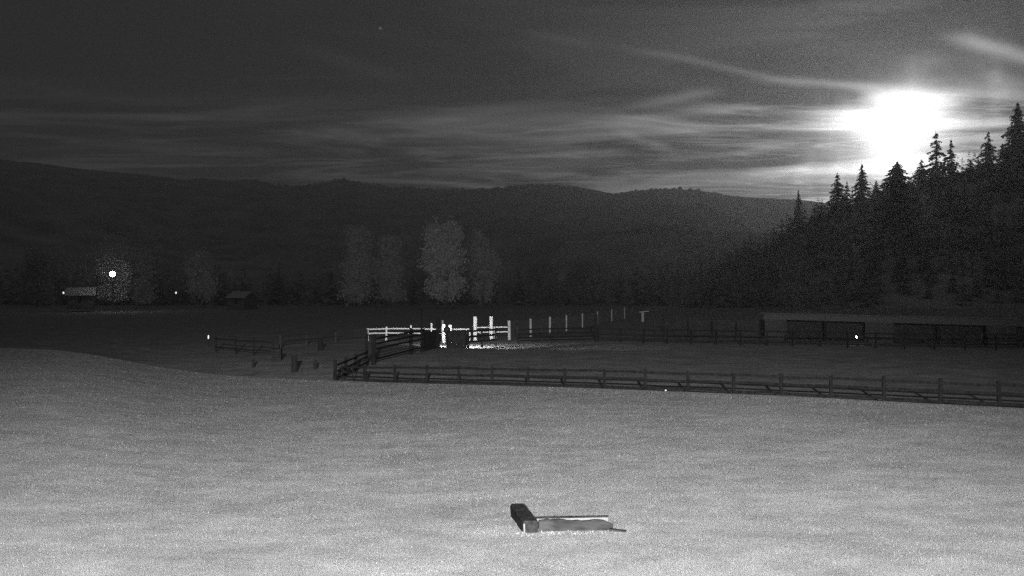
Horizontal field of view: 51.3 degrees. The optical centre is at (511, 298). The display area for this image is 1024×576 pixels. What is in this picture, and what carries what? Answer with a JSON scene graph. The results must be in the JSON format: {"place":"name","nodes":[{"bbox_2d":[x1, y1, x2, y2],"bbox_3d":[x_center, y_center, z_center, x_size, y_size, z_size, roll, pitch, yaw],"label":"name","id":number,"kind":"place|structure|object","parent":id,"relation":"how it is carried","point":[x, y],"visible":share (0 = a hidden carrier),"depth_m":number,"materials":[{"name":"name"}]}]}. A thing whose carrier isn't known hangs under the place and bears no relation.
{"place":"outdoors","nodes":[
{"label":"outdoors","id":0,"kind":"place"},
{"bbox_2d":[225,291,259,309],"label":"house","id":1,"kind":"structure","parent":0,"point":[242,300],"depth_m":321.74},
{"bbox_2d":[341,365,363,380],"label":"field gate","id":2,"kind":"structure","parent":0,"point":[352,372],"depth_m":68.92,"materials":[{"name":"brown wood"}]},
{"bbox_2d":[0,159,854,303],"bbox_3d":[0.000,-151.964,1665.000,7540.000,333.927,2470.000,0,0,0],"label":"hills","id":3,"kind":"structure","parent":0,"point":[83,220],"depth_m":1579.01,"materials":[{"name":"black plant"}]},
{"bbox_2d":[0,348,1023,575],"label":"lawn","id":4,"kind":"structure","parent":0,"point":[420,519],"depth_m":28.81,"materials":[{"name":"grey plant"}]},
{"bbox_2d":[511,504,625,532],"bbox_3d":[1.184,4.812,23.160,2.428,0.379,1.856,0,0,0],"label":"timber frame","id":5,"kind":"object","parent":4,"relation":"on","point":[524,519],"visible":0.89,"depth_m":22.43,"materials":[{"name":"white paint"}]},
{"bbox_2d":[516,530,627,535],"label":"grass tufts","id":6,"kind":"object","parent":4,"relation":"on","point":[570,531],"visible":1,"depth_m":22.17,"materials":[{"name":"plant"}]},
{"bbox_2d":[0,302,1023,407],"bbox_3d":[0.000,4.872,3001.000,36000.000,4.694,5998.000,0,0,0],"label":"ground","id":7,"kind":"structure","parent":0,"point":[175,336],"depth_m":114.31,"materials":[{"name":"plant"}]},
{"bbox_2d":[6,243,60,306],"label":"broadleaf tree","id":8,"kind":"object","parent":7,"relation":"on","point":[35,291],"visible":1,"depth_m":359.74,"materials":[{"name":"black plant"}]},
{"bbox_2d":[65,287,96,308],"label":"house","id":9,"kind":"structure","parent":7,"relation":"on","point":[80,297],"depth_m":296.68,"materials":[{"name":"grey"}]},
{"bbox_2d":[110,272,114,305],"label":"yard lamp","id":10,"kind":"object","parent":7,"relation":"on","point":[112,274],"visible":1,"depth_m":295.87,"materials":[{"name":"black metal"}]},
{"bbox_2d":[96,253,132,306],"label":"broadleaf tree","id":11,"kind":"object","parent":7,"relation":"on","point":[119,291],"visible":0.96,"depth_m":311.66,"materials":[{"name":"grey plant"}]},
{"bbox_2d":[126,249,158,306],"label":"broadleaf tree","id":12,"kind":"object","parent":7,"relation":"on","point":[141,288],"visible":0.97,"depth_m":344.26,"materials":[{"name":"grey plant"}]},
{"bbox_2d":[182,247,220,306],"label":"broadleaf tree","id":13,"kind":"object","parent":7,"relation":"on","point":[202,286],"visible":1,"depth_m":348.75,"materials":[{"name":"grey plant"}]},
{"bbox_2d":[215,336,273,354],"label":"pen fence","id":14,"kind":"object","parent":7,"relation":"on","point":[236,348],"visible":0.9,"depth_m":100.48,"materials":[{"name":"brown wood"}]},
{"bbox_2d":[291,355,297,371],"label":"tree stump","id":15,"kind":"object","parent":7,"relation":"on","point":[294,364],"visible":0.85,"depth_m":79.97,"materials":[{"name":"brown wood"}]},
{"bbox_2d":[313,360,316,369],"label":"tree stump","id":16,"kind":"object","parent":7,"relation":"on","point":[315,365],"visible":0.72,"depth_m":81.92,"materials":[{"name":"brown wood"}]},
{"bbox_2d":[318,339,322,350],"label":"tree stump","id":17,"kind":"object","parent":7,"relation":"on","point":[320,344],"visible":0.85,"depth_m":109.18,"materials":[{"name":"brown wood"}]},
{"bbox_2d":[279,329,367,348],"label":"grey rail fence","id":18,"kind":"object","parent":7,"relation":"on","point":[307,338],"visible":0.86,"depth_m":121.66,"materials":[{"name":"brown wood"}]},
{"bbox_2d":[333,334,367,379],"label":"pen fence","id":19,"kind":"object","parent":7,"relation":"on","point":[335,370],"visible":0.81,"depth_m":76.12,"materials":[{"name":"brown wood"}]},
{"bbox_2d":[337,220,377,306],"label":"broadleaf tree","id":20,"kind":"object","parent":7,"relation":"on","point":[357,273],"visible":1,"depth_m":362.42,"materials":[{"name":"grey plant"}]},
{"bbox_2d":[370,231,407,306],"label":"broadleaf tree","id":21,"kind":"object","parent":7,"relation":"on","point":[389,292],"visible":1,"depth_m":367.59,"materials":[{"name":"grey plant"}]},
{"bbox_2d":[371,328,424,364],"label":"pen fence","id":22,"kind":"object","parent":7,"relation":"on","point":[374,344],"visible":0.9,"depth_m":93.72,"materials":[{"name":"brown wood"}]},
{"bbox_2d":[367,323,470,340],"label":"pale rail fence","id":23,"kind":"object","parent":7,"relation":"on","point":[387,328],"visible":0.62,"depth_m":134.49,"materials":[{"name":"white wood"}]},
{"bbox_2d":[420,305,421,352],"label":"tall pole","id":24,"kind":"object","parent":7,"relation":"on","point":[421,332],"visible":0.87,"depth_m":104.92,"materials":[{"name":"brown wood"}]},
{"bbox_2d":[424,330,436,350],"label":"boarded gate","id":25,"kind":"structure","parent":7,"relation":"on","point":[430,341],"depth_m":110.25,"materials":[{"name":"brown wood"}]},
{"bbox_2d":[436,317,439,347],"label":"gate post","id":26,"kind":"object","parent":7,"relation":"on","point":[438,330],"visible":0.83,"depth_m":113.23,"materials":[{"name":"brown wood"}]},
{"bbox_2d":[417,216,469,307],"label":"broadleaf tree","id":27,"kind":"object","parent":7,"relation":"on","point":[443,256],"visible":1,"depth_m":338.83,"materials":[{"name":"grey plant"}]},
{"bbox_2d":[442,324,445,342],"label":"lit post","id":28,"kind":"object","parent":7,"relation":"on","point":[443,335],"visible":0.83,"depth_m":127.81,"materials":[{"name":"white wood"}]},
{"bbox_2d":[0,251,889,305],"bbox_3d":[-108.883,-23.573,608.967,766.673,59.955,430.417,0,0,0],"label":"forest","id":29,"kind":"object","parent":7,"relation":"on","point":[276,295],"visible":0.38,"depth_m":435.31,"materials":[{"name":"plant"}]},
{"bbox_2d":[443,327,450,347],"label":"floodlight","id":30,"kind":"object","parent":7,"relation":"on","point":[446,329],"visible":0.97,"depth_m":114.76,"materials":[{"name":"black metal"}]},
{"bbox_2d":[447,330,466,348],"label":"boarded gate","id":31,"kind":"structure","parent":7,"relation":"on","point":[459,337],"depth_m":113.44,"materials":[{"name":"grey wood"}]},
{"bbox_2d":[473,317,476,340],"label":"lit post","id":32,"kind":"object","parent":7,"relation":"on","point":[474,325],"visible":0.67,"depth_m":133.83,"materials":[{"name":"white wood"}]},
{"bbox_2d":[467,328,496,348],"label":"stock gate","id":33,"kind":"structure","parent":7,"relation":"on","point":[482,336],"depth_m":115.36,"materials":[{"name":"grey wood"}]},
{"bbox_2d":[464,227,503,306],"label":"broadleaf tree","id":34,"kind":"object","parent":7,"relation":"on","point":[486,269],"visible":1,"depth_m":359.37,"materials":[{"name":"grey plant"}]},
{"bbox_2d":[490,317,492,338],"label":"lit post","id":35,"kind":"object","parent":7,"relation":"on","point":[491,324],"visible":0.67,"depth_m":133.82,"materials":[{"name":"white wood"}]},
{"bbox_2d":[477,326,507,338],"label":"pale rail fence","id":36,"kind":"object","parent":7,"relation":"on","point":[494,328],"visible":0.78,"depth_m":134.85,"materials":[{"name":"white wood"}]},
{"bbox_2d":[516,320,594,343],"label":"pen fence","id":37,"kind":"object","parent":7,"relation":"on","point":[551,336],"visible":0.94,"depth_m":126.88,"materials":[{"name":"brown wood"}]},
{"bbox_2d":[508,307,624,339],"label":"fence","id":38,"kind":"object","parent":7,"relation":"on","point":[562,322],"visible":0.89,"depth_m":168.43,"materials":[{"name":"grey wood"}]},
{"bbox_2d":[595,314,597,341],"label":"gate post","id":39,"kind":"object","parent":7,"relation":"on","point":[596,327],"visible":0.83,"depth_m":130.44,"materials":[{"name":"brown wood"}]},
{"bbox_2d":[639,311,648,321],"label":"crossbar post","id":40,"kind":"object","parent":7,"relation":"on","point":[642,317],"visible":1,"depth_m":224.85,"materials":[{"name":"grey wood"}]},
{"bbox_2d":[364,364,1023,406],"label":"paddock fence","id":41,"kind":"object","parent":7,"relation":"on","point":[939,390],"visible":0.95,"depth_m":54.12,"materials":[{"name":"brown wood"}]},
{"bbox_2d":[660,317,764,337],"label":"dark shed","id":42,"kind":"structure","parent":7,"relation":"on","point":[710,324],"depth_m":146.23,"materials":[{"name":"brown wood"}]},
{"bbox_2d":[598,327,1023,350],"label":"paddock fence","id":43,"kind":"object","parent":7,"relation":"on","point":[819,337],"visible":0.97,"depth_m":117.22,"materials":[{"name":"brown wood"}]},
{"bbox_2d":[760,313,1023,346],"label":"long shed","id":44,"kind":"structure","parent":7,"relation":"on","point":[862,323],"depth_m":129.20,"materials":[{"name":"wood"}]},
{"bbox_2d":[0,0,1023,203],"label":"sky","id":45,"kind":"structure","parent":0,"point":[776,99],"materials":[{"name":"grey"}]},
{"bbox_2d":[576,163,1023,307],"bbox_3d":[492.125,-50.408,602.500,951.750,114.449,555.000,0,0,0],"label":"hillside","id":46,"kind":"structure","parent":0,"point":[893,297],"depth_m":422.37,"materials":[{"name":"plant"}]},
{"bbox_2d":[792,190,804,223],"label":"conifer tree","id":47,"kind":"object","parent":46,"relation":"on","point":[798,202],"visible":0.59,"depth_m":639.54,"materials":[{"name":"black plant"}]},
{"bbox_2d":[824,173,844,217],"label":"conifer tree","id":48,"kind":"object","parent":46,"relation":"on","point":[837,190],"visible":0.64,"depth_m":598.59,"materials":[{"name":"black plant"}]},
{"bbox_2d":[838,182,854,216],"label":"conifer tree","id":49,"kind":"object","parent":46,"relation":"on","point":[845,209],"visible":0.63,"depth_m":589.06,"materials":[{"name":"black plant"}]},
{"bbox_2d":[676,138,1023,307],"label":"forest","id":50,"kind":"object","parent":46,"relation":"on","point":[811,248],"visible":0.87,"depth_m":434.49,"materials":[{"name":"plant"}]},
{"bbox_2d":[849,164,872,208],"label":"conifer tree","id":51,"kind":"object","parent":46,"relation":"on","point":[860,185],"visible":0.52,"depth_m":608.51,"materials":[{"name":"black plant"}]},
{"bbox_2d":[863,181,881,208],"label":"conifer tree","id":52,"kind":"object","parent":46,"relation":"on","point":[875,188],"visible":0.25,"depth_m":599.39,"materials":[{"name":"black plant"}]},
{"bbox_2d":[857,161,922,225],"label":"conifer tree","id":53,"kind":"object","parent":46,"relation":"on","point":[897,190],"visible":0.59,"depth_m":555.03,"materials":[{"name":"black plant"}]},
{"bbox_2d":[911,160,928,191],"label":"conifer tree","id":54,"kind":"object","parent":46,"relation":"on","point":[919,173],"visible":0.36,"depth_m":598.96,"materials":[{"name":"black plant"}]},
{"bbox_2d":[915,133,951,193],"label":"conifer tree","id":55,"kind":"object","parent":46,"relation":"on","point":[936,172],"visible":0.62,"depth_m":588.54,"materials":[{"name":"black plant"}]},
{"bbox_2d":[941,140,962,182],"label":"conifer tree","id":56,"kind":"object","parent":46,"relation":"on","point":[956,172],"visible":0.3,"depth_m":598.83,"materials":[{"name":"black plant"}]},
{"bbox_2d":[958,160,978,181],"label":"conifer tree","id":57,"kind":"object","parent":46,"relation":"on","point":[968,171],"visible":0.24,"depth_m":589.32,"materials":[{"name":"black plant"}]},
{"bbox_2d":[974,132,1000,178],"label":"conifer tree","id":58,"kind":"object","parent":46,"relation":"on","point":[990,147],"visible":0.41,"depth_m":589.28,"materials":[{"name":"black plant"}]},
{"bbox_2d":[984,100,1023,191],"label":"conifer tree","id":59,"kind":"object","parent":46,"relation":"on","point":[1013,153],"visible":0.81,"depth_m":557.65,"materials":[{"name":"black plant"}]}
]}

